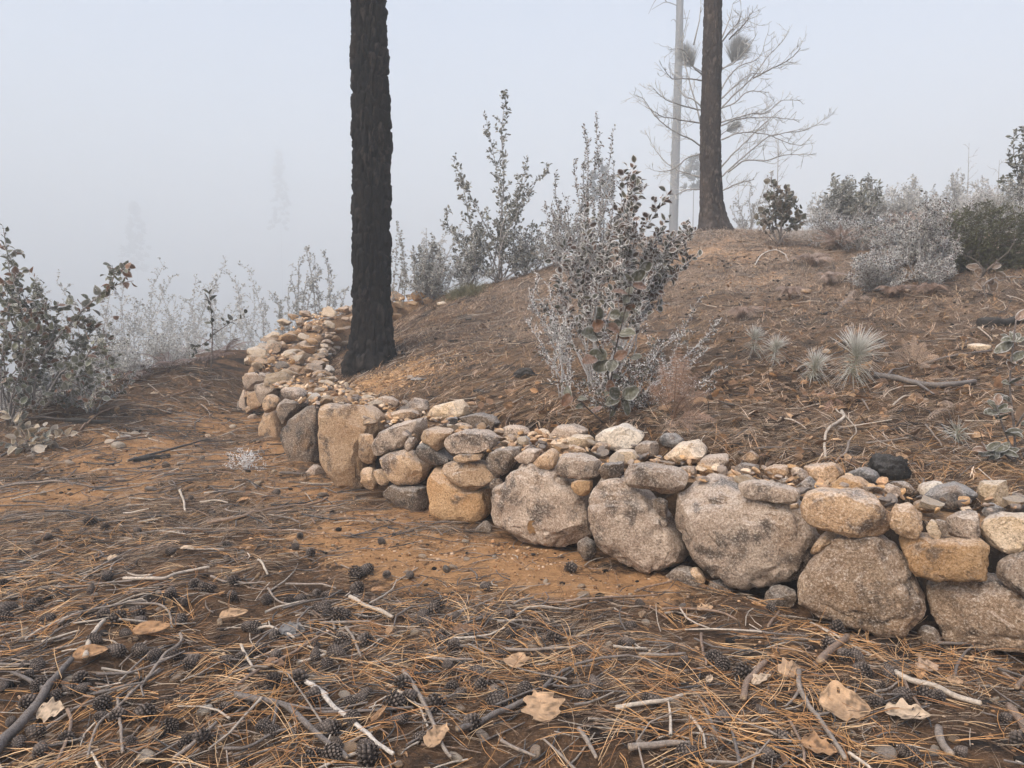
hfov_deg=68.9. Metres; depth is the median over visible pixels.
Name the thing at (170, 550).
pine cone
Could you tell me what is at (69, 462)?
pebble
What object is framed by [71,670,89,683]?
pine cone
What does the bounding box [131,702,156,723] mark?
pine cone
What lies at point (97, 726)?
stick
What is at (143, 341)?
shrub
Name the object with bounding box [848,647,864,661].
pine cone
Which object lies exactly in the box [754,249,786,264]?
stick
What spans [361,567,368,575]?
pine cone
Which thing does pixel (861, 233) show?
frosted shrub
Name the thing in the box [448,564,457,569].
pebble
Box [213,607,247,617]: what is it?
dry leaf
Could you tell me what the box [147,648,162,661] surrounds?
pine cone
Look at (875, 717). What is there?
pebble
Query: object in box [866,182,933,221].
frosted shrub
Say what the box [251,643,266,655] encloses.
pine cone
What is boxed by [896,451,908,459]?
dry leaf
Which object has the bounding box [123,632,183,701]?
stick
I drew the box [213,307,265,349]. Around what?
shrub
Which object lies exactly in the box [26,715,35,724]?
pebble
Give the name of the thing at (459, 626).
dry leaf
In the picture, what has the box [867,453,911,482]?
rock
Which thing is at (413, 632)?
pebble
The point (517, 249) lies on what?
frosted shrub
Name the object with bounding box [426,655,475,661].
stick
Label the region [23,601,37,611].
pine cone
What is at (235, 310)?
sapling
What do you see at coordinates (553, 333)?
rimed shrub
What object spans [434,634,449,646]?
pine cone
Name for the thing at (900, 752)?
pine cone
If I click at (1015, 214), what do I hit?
frosted shrub
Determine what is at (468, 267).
frosted shrub
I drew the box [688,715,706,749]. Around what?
stick
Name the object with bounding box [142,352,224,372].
bracken fern
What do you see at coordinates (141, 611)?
pine cone
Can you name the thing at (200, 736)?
pine cone
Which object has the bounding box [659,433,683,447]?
rock
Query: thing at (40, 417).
fallen branch
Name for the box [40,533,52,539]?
pine cone
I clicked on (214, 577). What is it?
stick
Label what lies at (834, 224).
frosted shrub
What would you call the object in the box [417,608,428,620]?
pine cone
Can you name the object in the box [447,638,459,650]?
pine cone
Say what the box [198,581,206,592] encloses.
pine cone
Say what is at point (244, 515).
stick
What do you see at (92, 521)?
pine cone
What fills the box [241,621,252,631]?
pine cone
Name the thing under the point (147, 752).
pebble
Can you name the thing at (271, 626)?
stick
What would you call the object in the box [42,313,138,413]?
oak brush
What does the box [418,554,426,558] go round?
pebble
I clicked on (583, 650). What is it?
pine cone
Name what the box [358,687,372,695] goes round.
pine cone
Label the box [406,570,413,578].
pine cone
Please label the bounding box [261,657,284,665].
dry leaf
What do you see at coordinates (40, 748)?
pine cone
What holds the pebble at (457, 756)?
on the ground
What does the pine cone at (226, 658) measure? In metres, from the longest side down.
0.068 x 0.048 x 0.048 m
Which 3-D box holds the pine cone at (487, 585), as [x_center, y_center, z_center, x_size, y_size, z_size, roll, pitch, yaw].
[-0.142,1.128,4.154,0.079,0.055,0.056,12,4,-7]
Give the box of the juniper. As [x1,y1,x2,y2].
[934,199,1023,276]
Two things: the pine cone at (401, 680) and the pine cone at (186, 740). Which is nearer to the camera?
the pine cone at (186, 740)
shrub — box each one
[0,224,137,412]
[0,373,40,413]
[21,367,78,404]
[29,269,87,360]
[50,352,110,396]
[87,303,176,368]
[91,278,153,371]
[104,339,154,379]
[131,306,178,363]
[137,329,196,367]
[166,316,212,360]
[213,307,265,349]
[261,286,302,342]
[286,245,348,330]
[401,221,480,298]
[401,233,455,304]
[440,89,552,282]
[446,224,500,287]
[491,225,554,275]
[524,272,575,396]
[532,200,582,266]
[534,155,702,391]
[541,111,634,291]
[633,295,727,399]
[730,170,773,229]
[754,177,807,246]
[801,190,843,229]
[808,208,851,246]
[813,172,870,225]
[833,204,887,250]
[843,173,900,225]
[844,237,914,290]
[862,209,917,250]
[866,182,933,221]
[875,210,920,266]
[899,189,963,282]
[900,174,942,215]
[912,248,957,285]
[932,198,989,250]
[938,168,982,212]
[954,175,1012,212]
[957,184,1017,222]
[992,177,1023,218]
[993,198,1023,243]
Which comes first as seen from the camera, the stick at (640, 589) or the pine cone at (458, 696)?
the pine cone at (458, 696)
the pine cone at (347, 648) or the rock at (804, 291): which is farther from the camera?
the rock at (804, 291)
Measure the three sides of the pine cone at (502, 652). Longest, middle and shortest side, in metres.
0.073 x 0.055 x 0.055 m
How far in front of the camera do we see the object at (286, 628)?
3.50 m
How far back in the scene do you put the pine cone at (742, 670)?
3.10 m
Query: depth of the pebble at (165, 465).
7.64 m
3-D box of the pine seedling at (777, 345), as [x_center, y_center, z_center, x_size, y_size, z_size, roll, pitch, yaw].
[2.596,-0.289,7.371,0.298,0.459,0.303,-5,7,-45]
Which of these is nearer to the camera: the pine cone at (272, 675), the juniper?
the pine cone at (272, 675)
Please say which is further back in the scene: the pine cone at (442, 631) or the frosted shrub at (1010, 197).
the frosted shrub at (1010, 197)
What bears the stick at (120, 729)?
on the ground
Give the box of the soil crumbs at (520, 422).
[98,246,1023,569]
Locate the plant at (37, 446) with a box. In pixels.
[0,409,80,454]
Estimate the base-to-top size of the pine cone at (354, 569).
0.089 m
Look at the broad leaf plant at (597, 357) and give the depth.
5.71 m
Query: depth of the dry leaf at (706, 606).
3.99 m
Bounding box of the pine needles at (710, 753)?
[0,399,1023,767]
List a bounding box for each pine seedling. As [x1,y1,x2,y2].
[742,324,768,358]
[760,334,788,367]
[796,345,833,387]
[822,323,890,392]
[936,416,976,446]
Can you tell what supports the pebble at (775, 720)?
on the ground
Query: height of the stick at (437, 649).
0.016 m
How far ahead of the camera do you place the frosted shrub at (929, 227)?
10.48 m
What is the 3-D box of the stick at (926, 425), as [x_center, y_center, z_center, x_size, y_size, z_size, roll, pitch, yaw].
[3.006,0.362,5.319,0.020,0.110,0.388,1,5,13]
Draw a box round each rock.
[411,377,426,380]
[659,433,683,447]
[801,288,811,292]
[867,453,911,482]
[967,343,990,350]
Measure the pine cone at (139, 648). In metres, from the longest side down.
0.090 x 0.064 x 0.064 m
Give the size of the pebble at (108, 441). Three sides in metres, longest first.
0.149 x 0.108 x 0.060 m
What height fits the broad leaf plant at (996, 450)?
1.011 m
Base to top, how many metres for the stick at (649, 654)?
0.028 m
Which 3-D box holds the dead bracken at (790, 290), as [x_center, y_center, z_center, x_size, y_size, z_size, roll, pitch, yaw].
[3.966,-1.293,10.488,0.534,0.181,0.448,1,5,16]
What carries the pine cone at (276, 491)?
on the ground
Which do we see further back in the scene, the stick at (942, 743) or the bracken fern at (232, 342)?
the bracken fern at (232, 342)
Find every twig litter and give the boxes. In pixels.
[0,365,498,542]
[0,417,1023,767]
[333,229,1023,499]
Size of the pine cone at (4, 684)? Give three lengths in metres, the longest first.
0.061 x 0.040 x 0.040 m
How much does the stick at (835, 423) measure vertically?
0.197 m
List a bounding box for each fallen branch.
[0,656,74,753]
[28,416,64,419]
[816,633,850,664]
[873,372,976,394]
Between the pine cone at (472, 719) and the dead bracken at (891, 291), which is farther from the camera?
the dead bracken at (891, 291)
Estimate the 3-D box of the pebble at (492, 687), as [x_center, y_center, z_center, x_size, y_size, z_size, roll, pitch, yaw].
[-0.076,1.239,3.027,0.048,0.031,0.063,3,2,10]
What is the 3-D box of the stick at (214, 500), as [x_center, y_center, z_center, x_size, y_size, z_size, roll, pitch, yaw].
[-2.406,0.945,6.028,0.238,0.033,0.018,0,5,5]
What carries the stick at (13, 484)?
on the ground
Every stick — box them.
[0,443,69,457]
[0,480,64,488]
[41,630,79,641]
[54,640,85,649]
[56,708,72,761]
[57,602,172,627]
[79,382,212,430]
[82,619,106,659]
[86,700,124,758]
[111,422,191,442]
[116,696,123,753]
[118,647,163,681]
[122,566,209,579]
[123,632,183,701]
[127,438,207,461]
[172,721,217,760]
[178,489,185,511]
[200,499,227,502]
[207,497,327,524]
[210,575,264,583]
[223,728,286,750]
[225,643,255,677]
[233,691,348,759]
[234,630,331,687]
[257,559,268,574]
[258,621,294,638]
[267,587,306,604]
[304,679,394,755]
[319,706,413,713]
[320,620,369,623]
[344,626,361,656]
[348,595,393,618]
[399,669,451,758]
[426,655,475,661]
[428,645,468,654]
[455,698,524,732]
[468,643,490,655]
[498,737,535,757]
[502,645,576,651]
[533,598,568,603]
[541,666,571,690]
[565,592,657,601]
[576,726,597,758]
[615,693,683,709]
[628,740,690,750]
[634,581,671,592]
[639,652,685,656]
[651,652,685,655]
[661,607,736,619]
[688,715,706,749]
[700,632,706,665]
[740,659,767,700]
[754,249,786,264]
[755,446,807,449]
[766,610,779,627]
[784,668,847,760]
[787,719,805,762]
[809,622,828,632]
[823,408,856,457]
[835,440,849,462]
[865,437,908,443]
[874,680,900,692]
[888,349,991,373]
[892,395,909,405]
[894,669,981,705]
[903,679,920,706]
[925,423,941,446]
[934,724,954,757]
[937,641,1023,664]
[952,644,974,676]
[1005,702,1023,732]
[1014,676,1023,689]
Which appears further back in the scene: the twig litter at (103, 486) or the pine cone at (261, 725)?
the twig litter at (103, 486)
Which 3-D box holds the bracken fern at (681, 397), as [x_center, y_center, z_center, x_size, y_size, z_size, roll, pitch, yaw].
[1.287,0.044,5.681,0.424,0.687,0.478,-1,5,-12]
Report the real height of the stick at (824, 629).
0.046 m
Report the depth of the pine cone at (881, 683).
3.06 m
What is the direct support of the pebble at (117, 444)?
on the ground
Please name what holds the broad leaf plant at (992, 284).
on the ground
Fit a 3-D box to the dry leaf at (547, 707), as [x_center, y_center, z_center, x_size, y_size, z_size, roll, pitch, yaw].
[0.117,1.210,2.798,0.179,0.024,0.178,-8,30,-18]
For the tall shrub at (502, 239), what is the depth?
15.48 m
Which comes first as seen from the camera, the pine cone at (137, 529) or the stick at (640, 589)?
the stick at (640, 589)
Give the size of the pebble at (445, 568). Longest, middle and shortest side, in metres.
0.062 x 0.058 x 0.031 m
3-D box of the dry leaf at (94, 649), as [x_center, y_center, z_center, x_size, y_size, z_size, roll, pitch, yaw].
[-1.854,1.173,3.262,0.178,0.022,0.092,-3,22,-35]
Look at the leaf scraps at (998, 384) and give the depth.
6.30 m
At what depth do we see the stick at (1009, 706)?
2.85 m
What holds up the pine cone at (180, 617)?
on the ground
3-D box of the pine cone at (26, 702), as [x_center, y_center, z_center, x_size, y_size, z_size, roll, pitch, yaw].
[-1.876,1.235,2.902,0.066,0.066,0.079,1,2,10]
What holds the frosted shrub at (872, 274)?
on the ground
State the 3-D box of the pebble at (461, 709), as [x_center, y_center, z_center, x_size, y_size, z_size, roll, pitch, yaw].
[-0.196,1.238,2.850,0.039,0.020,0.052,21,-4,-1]
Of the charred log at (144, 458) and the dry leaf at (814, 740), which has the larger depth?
the charred log at (144, 458)
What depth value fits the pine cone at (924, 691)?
3.00 m
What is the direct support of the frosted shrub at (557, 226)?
on the ground
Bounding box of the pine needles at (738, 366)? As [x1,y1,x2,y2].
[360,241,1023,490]
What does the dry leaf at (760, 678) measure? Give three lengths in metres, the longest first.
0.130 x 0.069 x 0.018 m
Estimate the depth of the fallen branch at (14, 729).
2.85 m
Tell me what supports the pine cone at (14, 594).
on the ground
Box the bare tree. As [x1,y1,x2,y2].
[624,0,837,199]
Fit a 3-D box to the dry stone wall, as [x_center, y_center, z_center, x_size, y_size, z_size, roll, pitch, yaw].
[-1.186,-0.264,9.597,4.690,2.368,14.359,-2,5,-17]
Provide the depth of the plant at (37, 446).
8.39 m
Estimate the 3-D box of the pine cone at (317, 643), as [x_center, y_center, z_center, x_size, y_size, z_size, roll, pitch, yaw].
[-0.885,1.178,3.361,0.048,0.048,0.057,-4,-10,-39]
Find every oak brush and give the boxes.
[0,249,63,426]
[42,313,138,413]
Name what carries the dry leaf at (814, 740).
on the ground
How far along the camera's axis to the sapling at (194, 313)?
18.68 m
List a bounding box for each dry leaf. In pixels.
[36,697,64,722]
[67,644,107,658]
[106,554,118,559]
[131,620,170,634]
[179,545,193,548]
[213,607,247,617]
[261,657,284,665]
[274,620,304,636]
[366,703,387,723]
[367,586,385,590]
[422,722,448,749]
[448,623,472,632]
[503,652,529,671]
[521,689,564,726]
[527,521,535,533]
[694,603,712,609]
[706,674,712,682]
[750,673,770,684]
[775,657,799,677]
[794,731,837,754]
[810,680,870,720]
[828,406,848,410]
[844,453,851,465]
[875,698,930,718]
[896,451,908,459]
[911,657,938,671]
[914,670,927,677]
[944,674,962,684]
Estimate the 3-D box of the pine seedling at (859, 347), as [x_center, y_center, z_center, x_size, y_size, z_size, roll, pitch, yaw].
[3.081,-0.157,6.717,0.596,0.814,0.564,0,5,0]
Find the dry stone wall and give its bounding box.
[238,291,1023,652]
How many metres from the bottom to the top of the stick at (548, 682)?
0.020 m
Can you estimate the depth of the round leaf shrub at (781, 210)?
13.34 m
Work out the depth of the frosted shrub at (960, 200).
14.16 m
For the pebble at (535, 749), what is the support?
on the ground
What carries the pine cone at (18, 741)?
on the ground
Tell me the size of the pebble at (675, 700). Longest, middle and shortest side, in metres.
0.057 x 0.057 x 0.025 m
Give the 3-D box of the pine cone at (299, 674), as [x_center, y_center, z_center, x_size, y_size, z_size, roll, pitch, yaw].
[-0.850,1.175,2.962,0.090,0.087,0.088,4,6,38]
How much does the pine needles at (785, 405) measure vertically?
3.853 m
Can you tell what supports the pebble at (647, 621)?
on the ground
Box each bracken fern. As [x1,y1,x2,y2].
[95,361,152,383]
[135,358,186,374]
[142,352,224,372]
[176,344,227,360]
[197,337,252,355]
[200,348,237,367]
[648,344,715,432]
[816,392,845,411]
[835,290,873,313]
[891,334,938,372]
[926,400,955,420]
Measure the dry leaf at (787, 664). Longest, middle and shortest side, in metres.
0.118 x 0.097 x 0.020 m
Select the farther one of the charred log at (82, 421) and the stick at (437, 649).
the charred log at (82, 421)
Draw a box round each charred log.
[65,418,109,424]
[133,453,170,461]
[976,316,1023,326]
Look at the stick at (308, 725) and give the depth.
2.73 m
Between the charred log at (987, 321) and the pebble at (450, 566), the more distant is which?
the charred log at (987, 321)
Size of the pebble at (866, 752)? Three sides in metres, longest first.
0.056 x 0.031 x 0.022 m
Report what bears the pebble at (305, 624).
on the ground
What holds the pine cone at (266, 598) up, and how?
on the ground
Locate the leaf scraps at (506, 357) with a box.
[0,231,1021,498]
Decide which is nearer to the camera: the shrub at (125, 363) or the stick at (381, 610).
the stick at (381, 610)
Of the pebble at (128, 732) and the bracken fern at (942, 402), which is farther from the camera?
the bracken fern at (942, 402)
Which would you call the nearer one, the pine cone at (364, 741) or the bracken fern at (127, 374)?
the pine cone at (364, 741)
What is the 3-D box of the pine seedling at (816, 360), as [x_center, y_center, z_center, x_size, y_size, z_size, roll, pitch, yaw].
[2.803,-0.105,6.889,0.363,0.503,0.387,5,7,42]
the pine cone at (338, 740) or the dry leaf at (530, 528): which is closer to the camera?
the pine cone at (338, 740)
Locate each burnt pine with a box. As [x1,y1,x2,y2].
[340,0,396,377]
[697,0,733,230]
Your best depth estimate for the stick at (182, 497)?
6.02 m
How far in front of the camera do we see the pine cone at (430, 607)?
3.78 m
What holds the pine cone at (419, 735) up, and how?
on the ground
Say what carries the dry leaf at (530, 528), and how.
attached to the dry stone wall
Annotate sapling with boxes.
[138,257,199,367]
[158,302,254,352]
[171,274,228,355]
[182,255,253,353]
[188,289,247,371]
[233,260,275,348]
[390,221,410,301]
[763,140,797,226]
[960,144,977,197]
[988,158,1006,194]
[997,126,1023,207]
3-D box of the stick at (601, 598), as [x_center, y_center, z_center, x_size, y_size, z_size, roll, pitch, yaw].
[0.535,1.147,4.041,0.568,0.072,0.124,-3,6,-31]
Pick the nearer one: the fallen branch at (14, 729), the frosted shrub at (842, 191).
the fallen branch at (14, 729)
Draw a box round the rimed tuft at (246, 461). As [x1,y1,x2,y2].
[222,445,266,470]
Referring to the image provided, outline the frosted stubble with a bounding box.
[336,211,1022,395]
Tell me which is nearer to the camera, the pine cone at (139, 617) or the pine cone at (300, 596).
the pine cone at (139, 617)
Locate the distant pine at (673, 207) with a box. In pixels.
[648,0,685,231]
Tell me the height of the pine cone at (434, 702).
0.080 m
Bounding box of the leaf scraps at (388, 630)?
[0,422,1023,767]
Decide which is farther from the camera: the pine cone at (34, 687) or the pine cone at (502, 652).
the pine cone at (502, 652)
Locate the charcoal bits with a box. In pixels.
[1,255,1023,767]
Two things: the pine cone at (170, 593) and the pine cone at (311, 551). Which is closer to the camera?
the pine cone at (170, 593)
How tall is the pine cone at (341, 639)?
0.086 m
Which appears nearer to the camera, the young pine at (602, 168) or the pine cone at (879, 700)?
the pine cone at (879, 700)
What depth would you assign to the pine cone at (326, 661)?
3.21 m
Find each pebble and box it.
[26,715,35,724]
[45,733,56,739]
[60,675,71,684]
[64,460,74,466]
[104,439,113,444]
[111,441,125,449]
[116,728,133,737]
[136,748,155,762]
[144,486,156,490]
[146,726,162,739]
[155,606,164,611]
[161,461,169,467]
[169,673,182,682]
[182,744,200,754]
[197,704,212,715]
[215,732,225,744]
[237,685,249,690]
[287,688,296,694]
[304,620,314,627]
[317,492,328,496]
[338,690,350,699]
[343,742,356,752]
[393,760,402,767]
[410,630,419,634]
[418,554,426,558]
[442,565,450,572]
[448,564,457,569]
[449,751,462,763]
[456,705,465,711]
[476,729,488,739]
[487,684,499,692]
[527,644,537,647]
[530,744,540,758]
[576,591,589,597]
[638,610,645,617]
[642,619,649,625]
[670,699,681,710]
[770,719,782,727]
[856,750,869,757]
[864,715,878,721]
[874,744,896,760]
[929,744,940,754]
[947,735,960,742]
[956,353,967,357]
[990,697,999,701]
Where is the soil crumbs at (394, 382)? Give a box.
[339,347,478,397]
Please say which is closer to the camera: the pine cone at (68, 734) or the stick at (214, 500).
the pine cone at (68, 734)
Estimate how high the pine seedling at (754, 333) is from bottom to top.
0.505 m
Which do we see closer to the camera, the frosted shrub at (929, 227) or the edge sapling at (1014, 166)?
the frosted shrub at (929, 227)
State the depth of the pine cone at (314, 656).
3.27 m
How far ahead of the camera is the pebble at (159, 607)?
3.79 m
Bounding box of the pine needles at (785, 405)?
[329,213,1023,511]
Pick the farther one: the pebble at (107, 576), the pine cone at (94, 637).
the pebble at (107, 576)
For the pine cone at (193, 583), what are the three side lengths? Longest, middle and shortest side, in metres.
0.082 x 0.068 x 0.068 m
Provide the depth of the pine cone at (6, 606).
3.84 m
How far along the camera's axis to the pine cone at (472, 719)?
2.70 m
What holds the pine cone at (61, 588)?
on the ground
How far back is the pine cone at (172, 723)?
2.68 m
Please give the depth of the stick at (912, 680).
3.06 m
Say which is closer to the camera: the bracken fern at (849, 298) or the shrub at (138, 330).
the bracken fern at (849, 298)
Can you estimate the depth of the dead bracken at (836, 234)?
12.99 m
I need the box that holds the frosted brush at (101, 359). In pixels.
[16,317,133,377]
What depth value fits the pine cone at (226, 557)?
4.54 m
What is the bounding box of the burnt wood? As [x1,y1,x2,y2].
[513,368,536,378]
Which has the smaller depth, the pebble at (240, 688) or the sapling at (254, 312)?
the pebble at (240, 688)
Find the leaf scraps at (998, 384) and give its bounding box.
[468,350,1023,492]
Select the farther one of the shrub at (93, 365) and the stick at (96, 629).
the shrub at (93, 365)
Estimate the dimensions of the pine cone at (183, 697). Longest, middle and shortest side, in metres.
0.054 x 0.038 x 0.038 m
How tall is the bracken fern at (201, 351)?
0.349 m
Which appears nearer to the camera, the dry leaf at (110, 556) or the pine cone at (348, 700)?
the pine cone at (348, 700)
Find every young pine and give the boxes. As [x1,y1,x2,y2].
[117,201,151,350]
[267,148,292,291]
[588,157,616,240]
[680,153,699,219]
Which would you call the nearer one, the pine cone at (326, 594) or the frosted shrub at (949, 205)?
the pine cone at (326, 594)
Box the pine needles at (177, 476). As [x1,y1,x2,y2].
[0,365,515,543]
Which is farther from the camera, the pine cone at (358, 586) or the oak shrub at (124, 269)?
the oak shrub at (124, 269)
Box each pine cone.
[0,578,10,589]
[0,601,13,610]
[0,611,13,623]
[0,679,8,690]
[4,592,19,600]
[5,716,16,726]
[8,602,18,610]
[11,734,26,751]
[17,549,25,555]
[18,694,36,710]
[19,660,29,669]
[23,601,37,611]
[23,669,33,677]
[24,723,46,739]
[28,597,43,608]
[29,658,45,672]
[29,676,47,694]
[31,740,48,760]
[39,612,56,622]
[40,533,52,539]
[47,688,63,700]
[51,528,61,536]
[55,585,67,593]
[56,730,74,746]
[62,684,76,694]
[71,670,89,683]
[73,682,91,695]
[83,516,97,526]
[86,583,94,594]
[86,632,101,644]
[92,693,112,711]
[92,711,107,722]
[96,608,109,618]
[100,523,109,530]
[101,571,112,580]
[106,643,126,657]
[107,609,126,626]
[107,707,127,726]
[119,628,131,637]
[122,735,138,752]
[128,605,146,615]
[131,642,147,656]
[131,676,144,689]
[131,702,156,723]
[132,527,141,532]
[134,615,147,624]
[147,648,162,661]
[160,716,179,735]
[164,587,176,599]
[165,547,176,554]
[168,647,182,659]
[172,613,186,626]
[176,733,192,748]
[180,598,188,605]
[180,694,190,704]
[182,654,199,669]
[188,578,199,589]
[192,728,212,747]
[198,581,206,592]
[204,581,217,592]
[218,701,232,713]
[219,655,233,666]
[222,541,229,547]
[223,555,230,560]
[227,574,240,586]
[227,590,237,600]
[235,651,245,663]
[238,755,250,767]
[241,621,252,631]
[248,620,261,633]
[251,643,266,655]
[254,718,271,733]
[261,593,271,604]
[263,672,283,689]
[264,724,280,738]
[269,629,282,642]
[270,649,283,659]
[272,489,280,493]
[283,596,293,605]
[286,668,308,688]
[291,543,299,550]
[294,593,306,601]
[297,532,303,538]
[302,747,322,766]
[306,548,315,556]
[306,686,320,703]
[309,646,319,662]
[310,640,319,649]
[312,589,320,596]
[312,602,326,613]
[314,719,335,736]
[320,591,331,599]
[320,656,332,670]
[321,601,330,610]
[321,605,334,617]
[321,742,342,761]
[325,719,341,736]
[327,644,345,657]
[330,607,347,620]
[332,632,346,643]
[333,634,353,646]
[333,736,343,748]
[335,608,351,619]
[341,641,351,652]
[343,695,356,708]
[343,714,349,725]
[346,709,360,726]
[348,565,363,579]
[349,581,364,594]
[354,693,367,702]
[355,742,381,767]
[356,632,372,647]
[356,738,374,747]
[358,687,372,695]
[361,563,373,573]
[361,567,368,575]
[377,538,385,544]
[382,570,390,578]
[385,691,406,712]
[391,712,408,723]
[393,674,411,690]
[402,689,417,704]
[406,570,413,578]
[411,731,426,744]
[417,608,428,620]
[418,616,434,627]
[424,692,444,713]
[426,600,439,616]
[431,598,444,610]
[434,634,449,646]
[436,629,446,635]
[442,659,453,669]
[444,680,458,693]
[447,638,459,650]
[451,611,459,619]
[451,687,466,699]
[462,712,481,732]
[468,664,488,677]
[471,677,487,692]
[480,582,492,591]
[485,691,507,709]
[495,647,507,658]
[503,609,515,618]
[506,627,516,637]
[517,680,532,696]
[530,600,538,610]
[539,671,552,683]
[545,630,561,644]
[564,561,577,573]
[573,644,591,657]
[576,689,592,701]
[589,674,602,693]
[618,636,635,648]
[623,620,636,630]
[635,599,644,604]
[642,691,662,706]
[676,742,697,760]
[679,655,688,665]
[690,745,699,762]
[704,649,722,664]
[714,655,730,671]
[714,710,730,728]
[731,661,752,680]
[756,704,769,720]
[761,747,776,765]
[765,603,776,613]
[772,728,792,746]
[820,636,835,649]
[828,618,845,634]
[837,648,851,661]
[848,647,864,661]
[852,662,871,677]
[867,693,883,707]
[871,679,885,688]
[883,663,897,682]
[891,686,912,701]
[897,743,906,756]
[903,745,921,761]
[915,686,935,702]
[931,688,945,703]
[952,745,967,759]
[998,712,1012,723]
[1009,729,1023,752]
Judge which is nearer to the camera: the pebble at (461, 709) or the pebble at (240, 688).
the pebble at (461, 709)
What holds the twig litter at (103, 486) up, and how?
on the ground
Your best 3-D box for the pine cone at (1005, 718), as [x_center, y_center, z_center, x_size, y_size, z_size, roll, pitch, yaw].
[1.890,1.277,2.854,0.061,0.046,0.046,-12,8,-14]
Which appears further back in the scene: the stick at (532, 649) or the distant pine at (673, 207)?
the distant pine at (673, 207)
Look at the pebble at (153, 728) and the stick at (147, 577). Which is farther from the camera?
the stick at (147, 577)
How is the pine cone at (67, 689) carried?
on the ground
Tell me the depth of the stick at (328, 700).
2.67 m
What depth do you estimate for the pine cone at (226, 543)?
4.86 m
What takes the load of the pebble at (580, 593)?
on the ground
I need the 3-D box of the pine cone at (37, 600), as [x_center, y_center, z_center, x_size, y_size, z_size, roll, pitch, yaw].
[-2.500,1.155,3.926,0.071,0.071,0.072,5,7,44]
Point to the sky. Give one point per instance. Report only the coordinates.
(181, 110)
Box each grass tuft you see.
[434,279,492,304]
[481,264,548,284]
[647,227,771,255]
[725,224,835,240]
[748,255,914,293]
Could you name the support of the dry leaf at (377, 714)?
on the ground
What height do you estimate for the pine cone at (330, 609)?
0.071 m
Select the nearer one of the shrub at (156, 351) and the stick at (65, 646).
the stick at (65, 646)
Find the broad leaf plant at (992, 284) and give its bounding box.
[966,259,1020,299]
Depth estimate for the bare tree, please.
18.81 m
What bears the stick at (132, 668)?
on the ground
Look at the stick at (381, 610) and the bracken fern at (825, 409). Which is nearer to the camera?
the stick at (381, 610)
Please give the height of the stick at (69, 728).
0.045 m
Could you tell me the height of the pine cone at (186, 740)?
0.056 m
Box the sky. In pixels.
[0,0,1023,294]
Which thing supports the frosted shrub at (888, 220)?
on the ground
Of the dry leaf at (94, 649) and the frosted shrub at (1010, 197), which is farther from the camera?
the frosted shrub at (1010, 197)
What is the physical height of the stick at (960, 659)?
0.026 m
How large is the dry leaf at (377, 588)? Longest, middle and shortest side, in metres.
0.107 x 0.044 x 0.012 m
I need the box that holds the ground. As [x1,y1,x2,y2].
[0,207,1023,767]
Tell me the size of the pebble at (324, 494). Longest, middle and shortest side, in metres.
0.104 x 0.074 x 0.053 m
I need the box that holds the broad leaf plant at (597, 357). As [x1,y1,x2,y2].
[561,261,651,423]
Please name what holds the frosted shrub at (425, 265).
on the ground
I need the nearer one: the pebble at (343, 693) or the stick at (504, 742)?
the stick at (504, 742)
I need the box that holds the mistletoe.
[672,31,755,134]
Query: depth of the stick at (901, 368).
7.39 m
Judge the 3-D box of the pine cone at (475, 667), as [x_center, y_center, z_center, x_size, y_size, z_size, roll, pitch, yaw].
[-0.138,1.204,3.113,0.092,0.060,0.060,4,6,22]
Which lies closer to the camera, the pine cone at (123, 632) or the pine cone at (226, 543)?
the pine cone at (123, 632)
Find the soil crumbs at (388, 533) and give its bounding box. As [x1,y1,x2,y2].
[0,315,1015,767]
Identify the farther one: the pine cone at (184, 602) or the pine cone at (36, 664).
the pine cone at (184, 602)
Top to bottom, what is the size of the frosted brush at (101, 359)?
1.181 m
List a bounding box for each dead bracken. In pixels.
[724,306,775,318]
[775,286,811,297]
[779,252,834,265]
[810,224,868,249]
[818,271,845,284]
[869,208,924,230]
[874,284,920,297]
[905,282,957,295]
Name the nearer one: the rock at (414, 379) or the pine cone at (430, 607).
the pine cone at (430, 607)
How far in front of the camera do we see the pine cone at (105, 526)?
5.20 m
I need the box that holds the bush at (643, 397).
[548,315,715,412]
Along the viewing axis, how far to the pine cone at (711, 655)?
3.20 m
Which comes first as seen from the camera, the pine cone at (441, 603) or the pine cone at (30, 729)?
the pine cone at (30, 729)
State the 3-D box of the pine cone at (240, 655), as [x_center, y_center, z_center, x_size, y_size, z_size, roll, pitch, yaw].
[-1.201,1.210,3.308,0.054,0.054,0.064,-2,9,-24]
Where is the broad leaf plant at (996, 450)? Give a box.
[972,309,1023,461]
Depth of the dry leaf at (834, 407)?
6.09 m
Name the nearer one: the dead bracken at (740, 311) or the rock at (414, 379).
the rock at (414, 379)
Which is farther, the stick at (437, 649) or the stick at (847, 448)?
the stick at (847, 448)
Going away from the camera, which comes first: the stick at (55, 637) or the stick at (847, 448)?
the stick at (55, 637)
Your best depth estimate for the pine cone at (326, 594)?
4.00 m
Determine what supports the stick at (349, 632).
on the ground

